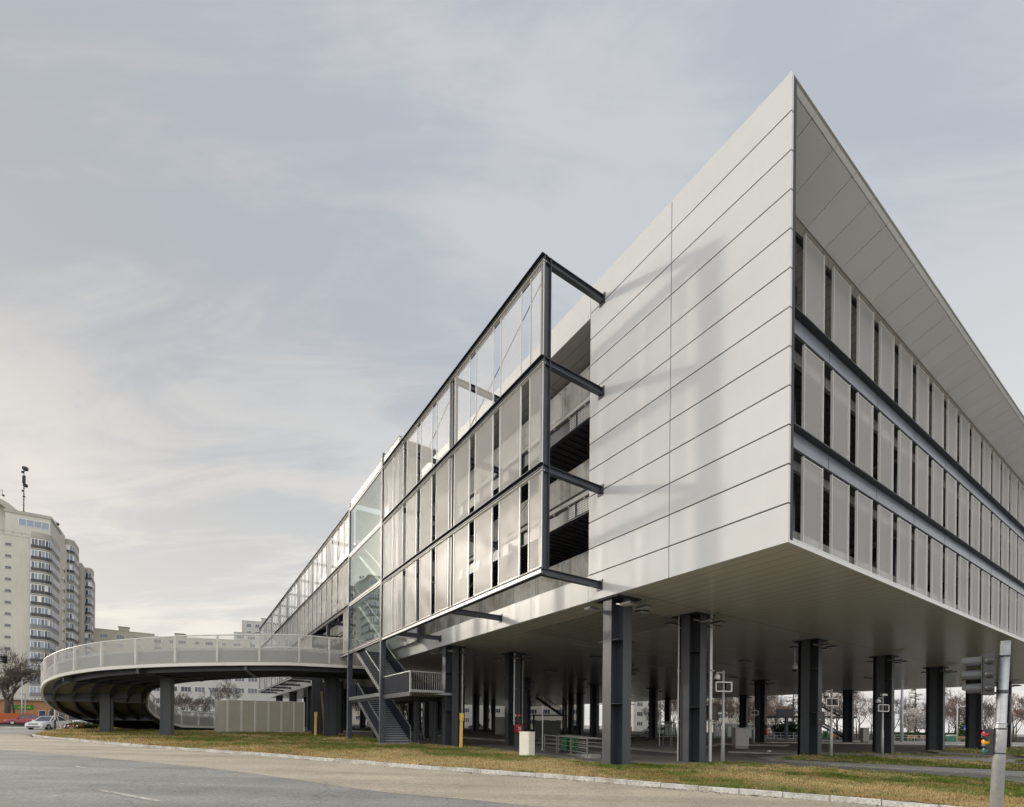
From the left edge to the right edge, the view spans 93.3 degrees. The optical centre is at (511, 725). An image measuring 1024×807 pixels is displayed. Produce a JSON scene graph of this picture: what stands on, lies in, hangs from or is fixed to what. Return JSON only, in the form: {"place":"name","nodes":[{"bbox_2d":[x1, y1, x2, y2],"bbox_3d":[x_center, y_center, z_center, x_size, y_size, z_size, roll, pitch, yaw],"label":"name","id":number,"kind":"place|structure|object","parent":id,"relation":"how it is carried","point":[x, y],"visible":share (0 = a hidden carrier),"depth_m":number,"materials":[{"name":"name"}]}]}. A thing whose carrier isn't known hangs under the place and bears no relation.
{"place":"outdoors","nodes":[
{"label":"outdoors","id":0,"kind":"place"},
{"bbox_2d":[0,723,98,726],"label":"verge","id":1,"kind":"structure","parent":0,"point":[12,725],"depth_m":63.98,"materials":[{"name":"plant"}]},
{"bbox_2d":[0,713,33,722],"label":"painted fence","id":2,"kind":"object","parent":1,"relation":"on","point":[3,716],"visible":0.5,"depth_m":79.84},
{"bbox_2d":[0,666,34,712],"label":"bare tree","id":3,"kind":"object","parent":1,"relation":"on","point":[7,689],"visible":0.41,"depth_m":85.27,"materials":[{"name":"brown plant"}]},
{"bbox_2d":[0,646,40,716],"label":"bare tree","id":4,"kind":"object","parent":1,"relation":"on","point":[7,705],"visible":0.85,"depth_m":84.22,"materials":[{"name":"brown plant"}]},
{"bbox_2d":[4,715,38,723],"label":"parked car","id":5,"kind":"object","parent":1,"relation":"on","point":[24,718],"visible":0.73,"depth_m":70.72,"materials":[{"name":"red paint"}]},
{"bbox_2d":[21,680,22,714],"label":"street lamp","id":6,"kind":"object","parent":1,"relation":"on","point":[22,698],"visible":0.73,"depth_m":79.99,"materials":[{"name":"grey metal"}]},
{"bbox_2d":[1,645,71,714],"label":"bare tree","id":7,"kind":"object","parent":1,"relation":"on","point":[49,661],"visible":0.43,"depth_m":85.88,"materials":[{"name":"brown plant"}]},
{"bbox_2d":[0,734,891,806],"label":"road","id":8,"kind":"structure","parent":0,"point":[535,791],"depth_m":13.92,"materials":[{"name":"grey asphalt"}]},
{"bbox_2d":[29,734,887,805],"bbox_3d":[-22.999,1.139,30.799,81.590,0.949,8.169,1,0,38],"label":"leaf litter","id":9,"kind":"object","parent":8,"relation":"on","point":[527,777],"visible":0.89,"depth_m":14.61,"materials":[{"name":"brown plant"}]},
{"bbox_2d":[0,725,1023,806],"bbox_3d":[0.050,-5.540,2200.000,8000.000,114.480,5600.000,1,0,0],"label":"ground","id":10,"kind":"structure","parent":0,"point":[33,779],"depth_m":11.61,"materials":[{"name":"grey asphalt"}]},
{"bbox_2d":[0,698,72,720],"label":"shop building","id":11,"kind":"structure","parent":10,"relation":"on","point":[37,707],"depth_m":99.92,"materials":[{"name":"brick"}]},
{"bbox_2d":[0,499,94,699],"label":"apartment tower","id":12,"kind":"structure","parent":10,"relation":"on","point":[47,592],"depth_m":117.61,"materials":[{"name":"white concrete"}]},
{"bbox_2d":[21,466,28,511],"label":"radio mast","id":13,"kind":"object","parent":12,"relation":"on","point":[24,468],"visible":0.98,"depth_m":118.56,"materials":[{"name":"black metal"}]},
{"bbox_2d":[25,716,71,729],"bbox_3d":[-51.194,-0.265,53.541,2.120,1.490,4.610,1,0,-10],"label":"parked car","id":14,"kind":"object","parent":10,"relation":"on","point":[46,722],"visible":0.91,"depth_m":52.69,"materials":[{"name":"white paint"}]},
{"bbox_2d":[93,626,154,653],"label":"apartment block","id":15,"kind":"structure","parent":10,"relation":"on","point":[99,635],"depth_m":169.57,"materials":[{"name":"white concrete"}]},
{"bbox_2d":[93,788,161,800],"bbox_3d":[-8.400,1.501,10.478,2.925,0.036,0.130,1,0,29],"label":"lane marking","id":16,"kind":"object","parent":10,"relation":"on","point":[140,797],"visible":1,"depth_m":10.37,"materials":[{"name":"paint"}]},
{"bbox_2d":[154,633,250,648],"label":"apartment block","id":17,"kind":"structure","parent":10,"relation":"on","point":[168,643],"depth_m":181.87,"materials":[{"name":"white"}]},
{"bbox_2d":[150,677,302,716],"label":"office block","id":18,"kind":"structure","parent":10,"relation":"on","point":[248,688],"depth_m":122.71,"materials":[{"name":"white"}]},
{"bbox_2d":[181,686,190,691],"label":"window","id":19,"kind":"structure","parent":18,"relation":"in","point":[183,688],"depth_m":120.83,"materials":[{"name":"white glass"}]},
{"bbox_2d":[234,632,275,647],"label":"apartment block","id":20,"kind":"structure","parent":10,"relation":"on","point":[253,639],"depth_m":187.26,"materials":[{"name":"white concrete"}]},
{"bbox_2d":[242,618,277,642],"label":"apartment block","id":21,"kind":"structure","parent":10,"relation":"on","point":[251,626],"depth_m":193.53,"materials":[{"name":"white concrete"}]},
{"bbox_2d":[464,705,504,727],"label":"apartment block","id":22,"kind":"structure","parent":10,"relation":"on","point":[500,711],"depth_m":150.00,"materials":[{"name":"white"}]},
{"bbox_2d":[0,0,1023,734],"label":"sky","id":23,"kind":"structure","parent":0,"point":[246,245],"materials":[{"name":"grey"}]},
{"bbox_2d":[34,727,1023,806],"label":"grass","id":24,"kind":"structure","parent":0,"point":[306,743],"depth_m":18.70,"materials":[{"name":"green plant"}]},
{"bbox_2d":[69,720,98,728],"bbox_3d":[-47.482,-0.001,53.852,3.431,1.098,3.538,1,0,0],"label":"shrub","id":25,"kind":"object","parent":24,"relation":"on","point":[88,725],"visible":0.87,"depth_m":53.48,"materials":[{"name":"green plant"}]},
{"bbox_2d":[214,698,304,731],"bbox_3d":[-29.547,-1.061,56.696,9.020,3.775,4.260,1,0,-34],"label":"plant enclosure","id":26,"kind":"object","parent":24,"relation":"on","point":[255,716],"visible":0.99,"depth_m":54.81,"materials":[{"name":"beige paint"}]},
{"bbox_2d":[314,712,316,734],"bbox_3d":[-18.902,-0.051,46.570,0.277,2.400,0.090,1,0,-20],"label":"marker post","id":27,"kind":"object","parent":24,"relation":"on","point":[315,723],"visible":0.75,"depth_m":46.54,"materials":[{"name":"yellow plastic"}]},
{"bbox_2d":[320,691,323,732],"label":"column","id":28,"kind":"structure","parent":24,"relation":"on","point":[322,703],"depth_m":47.35,"materials":[{"name":"grey metal"}]},
{"bbox_2d":[459,713,463,746],"bbox_3d":[-3.213,0.381,30.735,0.277,2.300,0.090,1,0,-20],"label":"marker post","id":29,"kind":"object","parent":24,"relation":"on","point":[461,716],"visible":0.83,"depth_m":30.70,"materials":[{"name":"yellow plastic"}]},
{"bbox_2d":[519,731,534,756],"bbox_3d":[0.736,1.002,23.759,0.460,1.375,0.960,1,0,-34],"label":"service cabinet","id":30,"kind":"object","parent":24,"relation":"on","point":[526,742],"visible":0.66,"depth_m":23.49,"materials":[{"name":"metal"}]},
{"bbox_2d":[36,727,1023,806],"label":"yard","id":31,"kind":"structure","parent":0,"point":[649,757],"depth_m":30.47,"materials":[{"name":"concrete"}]},
{"bbox_2d":[174,693,200,714],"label":"bare tree","id":32,"kind":"object","parent":31,"relation":"on","point":[182,702],"visible":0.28,"depth_m":95.31,"materials":[{"name":"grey plant"}]},
{"bbox_2d":[174,693,212,715],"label":"bare tree","id":33,"kind":"object","parent":31,"relation":"on","point":[181,703],"visible":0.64,"depth_m":83.97,"materials":[{"name":"brown plant"}]},
{"bbox_2d":[183,691,219,715],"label":"bare tree","id":34,"kind":"object","parent":31,"relation":"on","point":[207,701],"visible":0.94,"depth_m":80.08,"materials":[{"name":"brown plant"}]},
{"bbox_2d":[208,679,241,701],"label":"bare tree","id":35,"kind":"object","parent":31,"relation":"on","point":[227,692],"visible":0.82,"depth_m":87.09,"materials":[{"name":"grey plant"}]},
{"bbox_2d":[41,634,441,735],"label":"access ramp","id":36,"kind":"structure","parent":31,"relation":"on","point":[108,691],"depth_m":40.89,"materials":[{"name":"concrete"}]},
{"bbox_2d":[347,435,438,742],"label":"glazed stair tower","id":37,"kind":"structure","parent":31,"relation":"on","point":[367,553],"depth_m":35.37,"materials":[{"name":"grey metal"}]},
{"bbox_2d":[349,636,451,743],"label":"steel staircase","id":38,"kind":"structure","parent":31,"relation":"on","point":[400,688],"depth_m":34.73,"materials":[{"name":"grey metal"}]},
{"bbox_2d":[33,729,960,806],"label":"kerb","id":39,"kind":"structure","parent":31,"relation":"on","point":[860,800],"depth_m":14.75,"materials":[{"name":"concrete"}]},
{"bbox_2d":[531,696,567,732],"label":"steel staircase","id":40,"kind":"structure","parent":31,"relation":"on","point":[549,706],"depth_m":86.00,"materials":[{"name":"grey metal"}]},
{"bbox_2d":[531,705,584,728],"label":"apartment block","id":41,"kind":"structure","parent":31,"relation":"on","point":[536,710],"depth_m":139.62,"materials":[{"name":"white concrete"}]},
{"bbox_2d":[411,730,716,753],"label":"platform","id":42,"kind":"structure","parent":31,"relation":"on","point":[645,745],"depth_m":42.96,"materials":[{"name":"concrete"}]},
{"bbox_2d":[495,717,504,734],"bbox_3d":[-1.245,0.219,62.000,1.810,2.500,0.860,1,0,0],"label":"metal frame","id":43,"kind":"object","parent":42,"relation":"on","point":[499,725],"visible":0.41,"depth_m":61.59,"materials":[{"name":"grey paint"}]},
{"bbox_2d":[535,721,560,739],"bbox_3d":[3.457,0.593,47.000,2.560,2.050,1.660,1,0,3],"label":"utility cabinet","id":44,"kind":"object","parent":42,"relation":"on","point":[551,727],"visible":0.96,"depth_m":46.19,"materials":[{"name":"grey metal"}]},
{"bbox_2d":[663,735,676,746],"bbox_3d":[12.054,1.294,35.760,0.770,1.087,3.046,1,0,-3],"label":"steel railing","id":45,"kind":"object","parent":42,"relation":"on","point":[671,741],"visible":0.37,"depth_m":36.47,"materials":[{"name":"grey metal"}]},
{"bbox_2d":[560,738,569,752],"bbox_3d":[3.050,1.154,27.503,0.460,0.840,0.389,1,0,45],"label":"wheeled bin","id":46,"kind":"object","parent":31,"relation":"on","point":[564,742],"visible":0.83,"depth_m":27.36,"materials":[{"name":"green plastic"}]},
{"bbox_2d":[544,735,601,757],"bbox_3d":[3.228,1.139,26.354,0.970,1.115,6.288,1,0,-15],"label":"steel railing","id":47,"kind":"object","parent":31,"relation":"on","point":[586,755],"visible":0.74,"depth_m":25.21,"materials":[{"name":"grey metal"}]},
{"bbox_2d":[568,738,577,752],"bbox_3d":[3.428,1.163,27.140,0.460,0.840,0.389,1,0,45],"label":"wheeled bin","id":48,"kind":"object","parent":31,"relation":"on","point":[573,743],"visible":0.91,"depth_m":27.00,"materials":[{"name":"green plastic"}]},
{"bbox_2d":[631,701,660,730],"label":"apartment block","id":49,"kind":"structure","parent":31,"relation":"on","point":[637,722],"depth_m":150.31,"materials":[{"name":"white"}]},
{"bbox_2d":[270,71,1023,764],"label":"parking garage","id":50,"kind":"structure","parent":31,"relation":"on","point":[798,425],"depth_m":20.66,"materials":[{"name":"white metal"}]},
{"bbox_2d":[258,510,354,693],"bbox_3d":[-29.091,-11.812,65.871,3.166,12.060,61.200,1,0,-34],"label":"screen frame","id":51,"kind":"object","parent":50,"relation":"attached to","point":[330,574],"visible":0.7,"depth_m":52.60,"materials":[{"name":"paint"}]},
{"bbox_2d":[381,251,604,641],"bbox_3d":[-2.535,-11.573,26.122,3.166,12.060,17.810,1,0,-34],"label":"screen frame","id":52,"kind":"object","parent":50,"relation":"attached to","point":[543,363],"visible":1,"depth_m":21.87,"materials":[{"name":"paint"}]},
{"bbox_2d":[514,714,522,732],"bbox_3d":[0.478,-0.115,34.664,0.640,1.320,0.287,1,0,-34],"label":"fire cabinet","id":53,"kind":"object","parent":50,"relation":"attached to","point":[518,726],"visible":0.98,"depth_m":34.55,"materials":[{"name":"red metal"}]},
{"bbox_2d":[815,711,826,724],"bbox_3d":[18.222,-0.408,28.474,0.700,0.800,0.220,1,0,-10],"label":"equipment box","id":54,"kind":"object","parent":50,"relation":"attached to","point":[820,718],"visible":1,"depth_m":28.38,"materials":[{"name":"grey plastic"}]},
{"bbox_2d":[713,671,731,761],"bbox_3d":[9.893,-0.317,22.801,0.851,4.500,0.300,1,0,-10],"label":"camera mast","id":55,"kind":"object","parent":31,"relation":"on","point":[721,685],"visible":0.98,"depth_m":22.75,"materials":[{"name":"white metal"}]},
{"bbox_2d":[706,705,721,720],"bbox_3d":[9.644,-0.580,23.067,0.720,0.720,0.220,1,0,-10],"label":"equipment box","id":56,"kind":"object","parent":55,"relation":"attached to","point":[715,712],"visible":0.67,"depth_m":22.99,"materials":[{"name":"grey plastic"}]},
{"bbox_2d":[665,738,788,745],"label":"platform","id":57,"kind":"structure","parent":31,"relation":"on","point":[727,742],"depth_m":47.56,"materials":[{"name":"concrete"}]},
{"bbox_2d":[749,705,758,743],"bbox_3d":[23.456,0.088,46.989,0.851,4.100,0.300,1,0,-10],"label":"camera mast","id":58,"kind":"object","parent":57,"relation":"on","point":[753,712],"visible":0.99,"depth_m":46.94,"materials":[{"name":"white metal"}]},
{"bbox_2d":[732,728,748,748],"bbox_3d":[18.062,1.078,38.261,1.210,1.750,0.560,1,0,-8],"label":"utility cabinet","id":59,"kind":"object","parent":31,"relation":"on","point":[740,738],"visible":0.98,"depth_m":38.02,"materials":[{"name":"grey metal"}]},
{"bbox_2d":[767,697,856,738],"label":"steel staircase","id":60,"kind":"structure","parent":31,"relation":"on","point":[785,714],"depth_m":80.00,"materials":[{"name":"grey metal"}]},
{"bbox_2d":[728,750,1015,761],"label":"platform","id":61,"kind":"structure","parent":31,"relation":"on","point":[884,755],"depth_m":30.55,"materials":[{"name":"concrete"}]},
{"bbox_2d":[757,755,1023,776],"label":"kerbed bed","id":62,"kind":"object","parent":31,"relation":"on","point":[937,769],"visible":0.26,"depth_m":21.25,"materials":[{"name":"concrete"}]},
{"bbox_2d":[767,742,1023,745],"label":"kerb","id":63,"kind":"structure","parent":31,"relation":"on","point":[871,743],"depth_m":59.48,"materials":[{"name":"concrete"}]},
{"bbox_2d":[945,735,955,741],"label":"litter bin","id":64,"kind":"object","parent":31,"relation":"on","point":[950,738],"visible":0.97,"depth_m":86.59,"materials":[{"name":"green paint"}]},
{"bbox_2d":[925,746,1023,757],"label":"platform","id":65,"kind":"structure","parent":31,"relation":"on","point":[939,752],"depth_m":35.71,"materials":[{"name":"concrete"}]},
{"bbox_2d":[942,746,1023,755],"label":"grass","id":66,"kind":"structure","parent":65,"relation":"on","point":[1016,751],"depth_m":40.51,"materials":[{"name":"green plant"}]},
{"bbox_2d":[962,641,1010,806],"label":"traffic signal","id":67,"kind":"object","parent":31,"relation":"on","point":[994,741],"visible":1,"depth_m":7.89,"materials":[{"name":"metal"}]},
{"bbox_2d":[322,725,1023,741],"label":"park ground","id":68,"kind":"structure","parent":0,"point":[769,736],"depth_m":98.89,"materials":[{"name":"soil"}]},
{"bbox_2d":[352,703,421,724],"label":"apartment block","id":69,"kind":"structure","parent":68,"relation":"on","point":[355,718],"depth_m":170.00,"materials":[{"name":"white"}]},
{"bbox_2d":[641,724,663,733],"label":"parked van","id":70,"kind":"object","parent":68,"relation":"on","point":[645,730],"visible":0.44,"depth_m":102.21,"materials":[{"name":"white paint"}]},
{"bbox_2d":[658,700,677,721],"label":"bare tree","id":71,"kind":"object","parent":68,"relation":"on","point":[672,706],"visible":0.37,"depth_m":99.52,"materials":[{"name":"grey plant"}]},
{"bbox_2d":[660,721,675,734],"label":"market stall","id":72,"kind":"object","parent":68,"relation":"on","point":[667,727],"visible":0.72,"depth_m":85.16,"materials":[{"name":"green paint"}]},
{"bbox_2d":[712,722,725,736],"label":"market stall","id":73,"kind":"object","parent":68,"relation":"on","point":[716,730],"visible":0.55,"depth_m":83.12,"materials":[{"name":"green paint"}]},
{"bbox_2d":[707,699,733,724],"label":"bare tree","id":74,"kind":"object","parent":68,"relation":"on","point":[719,709],"visible":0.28,"depth_m":102.82,"materials":[{"name":"brown plant"}]},
{"bbox_2d":[721,722,738,736],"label":"market stall","id":75,"kind":"object","parent":68,"relation":"on","point":[729,730],"visible":0.51,"depth_m":83.07,"materials":[{"name":"green paint"}]},
{"bbox_2d":[716,697,753,722],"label":"bare tree","id":76,"kind":"object","parent":68,"relation":"on","point":[729,702],"visible":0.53,"depth_m":99.38,"materials":[{"name":"brown plant"}]},
{"bbox_2d":[707,695,778,733],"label":"apartment block","id":77,"kind":"structure","parent":68,"relation":"on","point":[726,720],"depth_m":160.52,"materials":[{"name":"white concrete"}]},
{"bbox_2d":[748,696,775,721],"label":"bare tree","id":78,"kind":"object","parent":68,"relation":"on","point":[753,699],"visible":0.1,"depth_m":107.00,"materials":[{"name":"brown plant"}]},
{"bbox_2d":[769,724,783,736],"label":"shrub","id":79,"kind":"object","parent":68,"relation":"on","point":[776,728],"visible":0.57,"depth_m":93.57,"materials":[{"name":"green plant"}]},
{"bbox_2d":[767,695,788,734],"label":"bare tree","id":80,"kind":"object","parent":68,"relation":"on","point":[775,698],"visible":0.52,"depth_m":117.40,"materials":[{"name":"brown plant"}]},
{"bbox_2d":[767,701,796,736],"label":"bare tree","id":81,"kind":"object","parent":68,"relation":"on","point":[779,705],"visible":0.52,"depth_m":102.96,"materials":[{"name":"brown plant"}]},
{"bbox_2d":[772,718,796,737],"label":"shrub","id":82,"kind":"object","parent":68,"relation":"on","point":[792,728],"visible":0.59,"depth_m":91.65,"materials":[{"name":"green plant"}]},
{"bbox_2d":[779,694,797,724],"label":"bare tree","id":83,"kind":"object","parent":68,"relation":"on","point":[793,703],"visible":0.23,"depth_m":111.86,"materials":[{"name":"grey plant"}]},
{"bbox_2d":[822,693,866,736],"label":"bare tree","id":84,"kind":"object","parent":68,"relation":"on","point":[840,700],"visible":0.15,"depth_m":98.28,"materials":[{"name":"grey plant"}]},
{"bbox_2d":[839,692,872,737],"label":"bare tree","id":85,"kind":"object","parent":68,"relation":"on","point":[864,700],"visible":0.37,"depth_m":103.42,"materials":[{"name":"grey plant"}]},
{"bbox_2d":[854,705,866,736],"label":"bare tree","id":86,"kind":"object","parent":68,"relation":"on","point":[860,717],"visible":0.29,"depth_m":122.24,"materials":[{"name":"brown plant"}]},
{"bbox_2d":[894,698,920,729],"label":"bare tree","id":87,"kind":"object","parent":68,"relation":"on","point":[904,707],"visible":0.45,"depth_m":115.52,"materials":[{"name":"grey plant"}]},
{"bbox_2d":[894,689,923,731],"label":"bare tree","id":88,"kind":"object","parent":68,"relation":"on","point":[914,697],"visible":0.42,"depth_m":121.94,"materials":[{"name":"grey plant"}]},
{"bbox_2d":[898,708,925,731],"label":"blossom tree","id":89,"kind":"object","parent":68,"relation":"on","point":[913,718],"visible":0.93,"depth_m":95.02,"materials":[{"name":"grey plant"}]},
{"bbox_2d":[894,732,984,740],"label":"hedge","id":90,"kind":"object","parent":68,"relation":"on","point":[897,734],"visible":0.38,"depth_m":92.10,"materials":[{"name":"brown plant"}]},
{"bbox_2d":[945,703,964,729],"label":"bare tree","id":91,"kind":"object","parent":68,"relation":"on","point":[947,709],"visible":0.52,"depth_m":106.62,"materials":[{"name":"brown plant"}]},
{"bbox_2d":[945,695,964,724],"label":"bare tree","id":92,"kind":"object","parent":68,"relation":"on","point":[955,711],"visible":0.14,"depth_m":119.67,"materials":[{"name":"grey plant"}]},
{"bbox_2d":[948,717,964,732],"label":"shrub","id":93,"kind":"object","parent":68,"relation":"on","point":[961,726],"visible":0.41,"depth_m":97.85,"materials":[{"name":"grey plant"}]},
{"bbox_2d":[945,687,995,731],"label":"bare tree","id":94,"kind":"object","parent":68,"relation":"on","point":[953,700],"visible":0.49,"depth_m":99.65,"materials":[{"name":"grey plant"}]},
{"bbox_2d":[955,694,995,729],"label":"bare tree","id":95,"kind":"object","parent":68,"relation":"on","point":[990,710],"visible":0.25,"depth_m":99.97,"materials":[{"name":"grey plant"}]},
{"bbox_2d":[983,704,995,728],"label":"bare tree","id":96,"kind":"object","parent":68,"relation":"on","point":[988,727],"visible":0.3,"depth_m":131.23,"materials":[{"name":"brown plant"}]},
{"bbox_2d":[983,695,1023,719],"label":"bare tree","id":97,"kind":"object","parent":68,"relation":"on","point":[1014,711],"visible":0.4,"depth_m":104.50,"materials":[{"name":"grey plant"}]},
{"bbox_2d":[992,692,1023,741],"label":"bare tree","id":98,"kind":"object","parent":68,"relation":"on","point":[1019,714],"visible":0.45,"depth_m":99.75,"materials":[{"name":"brown plant"}]},
{"bbox_2d":[768,740,1023,744],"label":"verge","id":99,"kind":"structure","parent":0,"point":[920,742],"depth_m":67.86,"materials":[{"name":"plant"}]},
{"bbox_2d":[860,728,868,741],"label":"utility cabinet","id":100,"kind":"object","parent":99,"relation":"on","point":[864,734],"visible":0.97,"depth_m":65.60,"materials":[{"name":"grey metal"}]},
{"bbox_2d":[900,690,903,741],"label":"street lamp","id":101,"kind":"object","parent":99,"relation":"on","point":[901,725],"visible":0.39,"depth_m":73.85,"materials":[{"name":"grey metal"}]},
{"bbox_2d":[780,753,1023,770],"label":"grass","id":102,"kind":"structure","parent":0,"point":[980,764],"depth_m":24.60,"materials":[{"name":"green plant"}]},
{"bbox_2d":[823,689,838,755],"bbox_3d":[18.588,-0.002,28.247,0.851,4.200,0.300,1,0,-10],"label":"camera mast","id":103,"kind":"object","parent":102,"relation":"on","point":[831,701],"visible":0.99,"depth_m":28.20,"materials":[{"name":"white metal"}]},
{"bbox_2d":[840,751,1023,761],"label":"grass","id":104,"kind":"structure","parent":0,"point":[974,756],"depth_m":32.96,"materials":[{"name":"green plant"}]},
{"bbox_2d":[875,694,888,753],"bbox_3d":[24.448,0.069,31.996,0.851,4.280,0.300,1,0,-10],"label":"camera mast","id":105,"kind":"object","parent":104,"relation":"on","point":[881,708],"visible":0.99,"depth_m":31.94,"materials":[{"name":"white metal"}]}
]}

